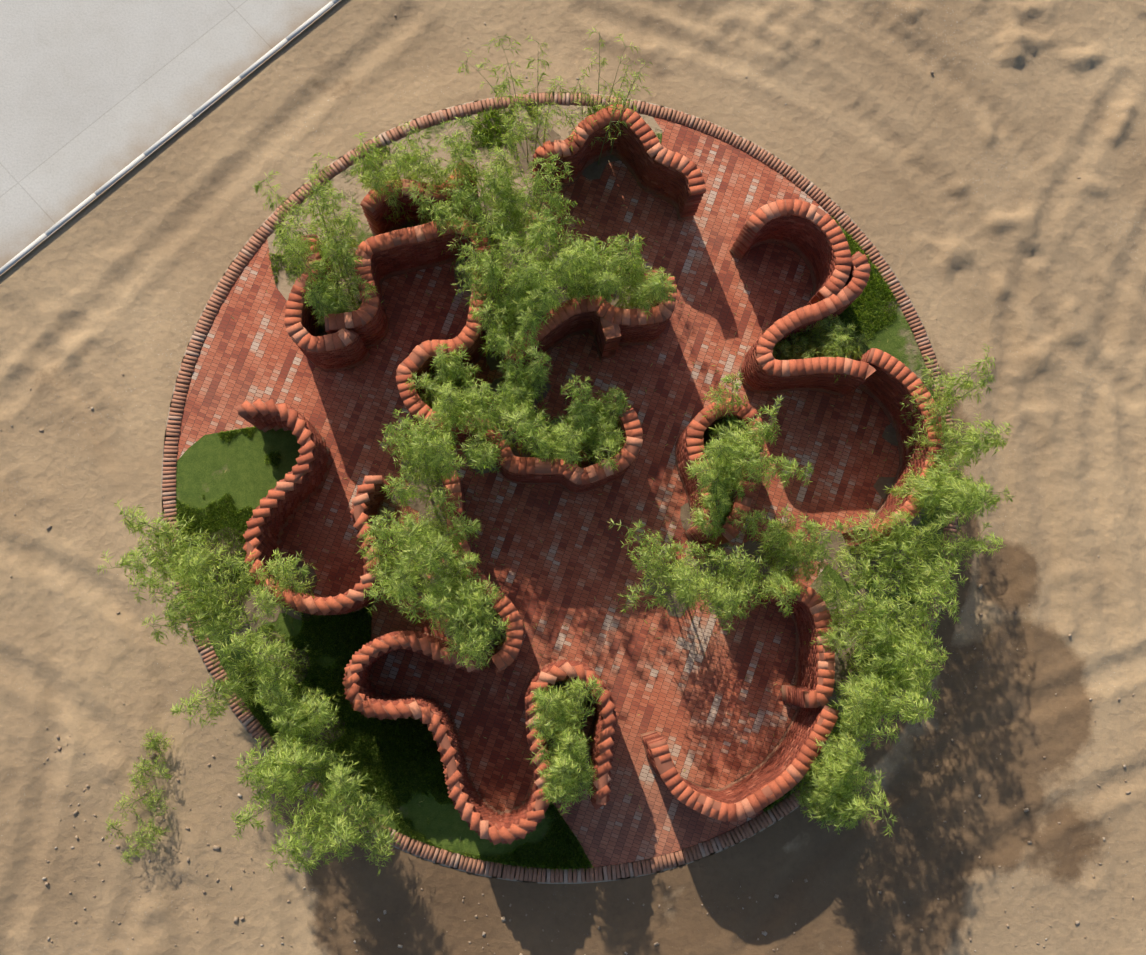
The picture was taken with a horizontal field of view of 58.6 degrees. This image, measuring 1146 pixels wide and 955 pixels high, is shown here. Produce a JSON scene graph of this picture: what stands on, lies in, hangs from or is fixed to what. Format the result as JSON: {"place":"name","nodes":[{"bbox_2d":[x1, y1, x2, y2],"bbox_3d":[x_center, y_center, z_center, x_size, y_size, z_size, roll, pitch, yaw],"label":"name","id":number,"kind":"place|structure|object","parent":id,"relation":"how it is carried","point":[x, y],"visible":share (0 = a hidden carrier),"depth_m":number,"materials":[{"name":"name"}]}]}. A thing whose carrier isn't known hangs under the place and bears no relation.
{"place":"outdoors","nodes":[
{"label":"outdoors","id":0,"kind":"place"},
{"bbox_2d":[0,0,340,275],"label":"road slab","id":1,"kind":"structure","parent":0,"point":[95,95],"depth_m":16.61,"materials":[{"name":"concrete"}]},
{"bbox_2d":[175,426,593,870],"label":"lawn","id":2,"kind":"structure","parent":0,"point":[249,477],"depth_m":15.60,"materials":[{"name":"green plant"}]},
{"bbox_2d":[267,105,661,335],"bbox_3d":[-1.728,-4.564,16.664,6.791,0.001,2.875,-31,85,-6],"label":"gravel bed","id":3,"kind":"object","parent":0,"point":[343,179],"depth_m":16.72,"materials":[{"name":"beige gravel"}]},
{"bbox_2d":[268,104,606,332],"bbox_3d":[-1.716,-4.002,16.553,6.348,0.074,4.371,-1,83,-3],"label":"shrubs","id":4,"kind":"object","parent":3,"relation":"on","point":[490,136],"depth_m":16.78,"materials":[{"name":"green plant"}]},
{"bbox_2d":[188,126,921,776],"bbox_3d":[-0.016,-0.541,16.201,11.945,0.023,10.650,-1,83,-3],"label":"stems","id":5,"kind":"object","parent":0,"point":[594,170],"depth_m":16.09,"materials":[{"name":"plant"}]},
{"bbox_2d":[0,0,1145,954],"bbox_3d":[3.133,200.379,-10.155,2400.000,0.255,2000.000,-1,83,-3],"label":"sandy ground","id":6,"kind":"structure","parent":0,"point":[981,216],"depth_m":16.16,"materials":[{"name":"beige sand"}]},
{"bbox_2d":[0,0,338,273],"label":"road kerb","id":7,"kind":"structure","parent":6,"relation":"on","point":[127,168],"depth_m":16.52,"materials":[{"name":"grey concrete"}]},
{"bbox_2d":[177,116,898,866],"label":"brick paving","id":8,"kind":"structure","parent":6,"relation":"on","point":[685,692],"depth_m":16.08,"materials":[{"name":"brick"}]},
{"bbox_2d":[186,114,937,851],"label":"fallen leaves","id":9,"kind":"object","parent":8,"relation":"on","point":[598,534],"visible":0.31,"depth_m":16.08,"materials":[{"name":"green plant"}]},
{"bbox_2d":[236,107,927,843],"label":"brick walls","id":10,"kind":"structure","parent":8,"relation":"on","point":[652,177],"depth_m":15.60,"materials":[{"name":"red brick"}]},
{"bbox_2d":[241,104,944,844],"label":"brick wall caps","id":11,"kind":"object","parent":10,"relation":"on","point":[829,304],"visible":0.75,"depth_m":14.96,"materials":[{"name":"red brick"}]},
{"bbox_2d":[237,161,944,840],"bbox_3d":[0.326,0.179,15.513,10.411,1.243,9.961,-1,83,-3],"label":"wall mortar","id":12,"kind":"object","parent":8,"relation":"on","point":[543,465],"visible":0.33,"depth_m":14.99,"materials":[{"name":"brown concrete"}]},
{"bbox_2d":[97,25,1015,875],"bbox_3d":[-0.369,-0.521,14.647,13.143,3.180,11.940,-1,83,-3],"label":"bamboo","id":13,"kind":"object","parent":6,"relation":"on","point":[567,701],"depth_m":14.36,"materials":[{"name":"green plant"}]},
{"bbox_2d":[162,92,957,882],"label":"edge bricks","id":14,"kind":"object","parent":6,"relation":"on","point":[170,458],"visible":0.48,"depth_m":16.17,"materials":[{"name":"red brick"}]},
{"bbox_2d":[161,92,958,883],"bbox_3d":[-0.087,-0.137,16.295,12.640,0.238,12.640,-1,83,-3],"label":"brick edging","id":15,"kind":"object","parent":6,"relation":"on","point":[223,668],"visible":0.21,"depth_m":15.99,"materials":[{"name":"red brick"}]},
{"bbox_2d":[0,5,1142,954],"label":"pebbles","id":16,"kind":"object","parent":6,"relation":"on","point":[483,893],"visible":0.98,"depth_m":15.32,"materials":[{"name":"beige stone"}]},
{"bbox_2d":[763,215,944,811],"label":"grass","id":17,"kind":"structure","parent":0,"point":[901,344],"depth_m":16.68,"materials":[{"name":"green plant"}]}
]}

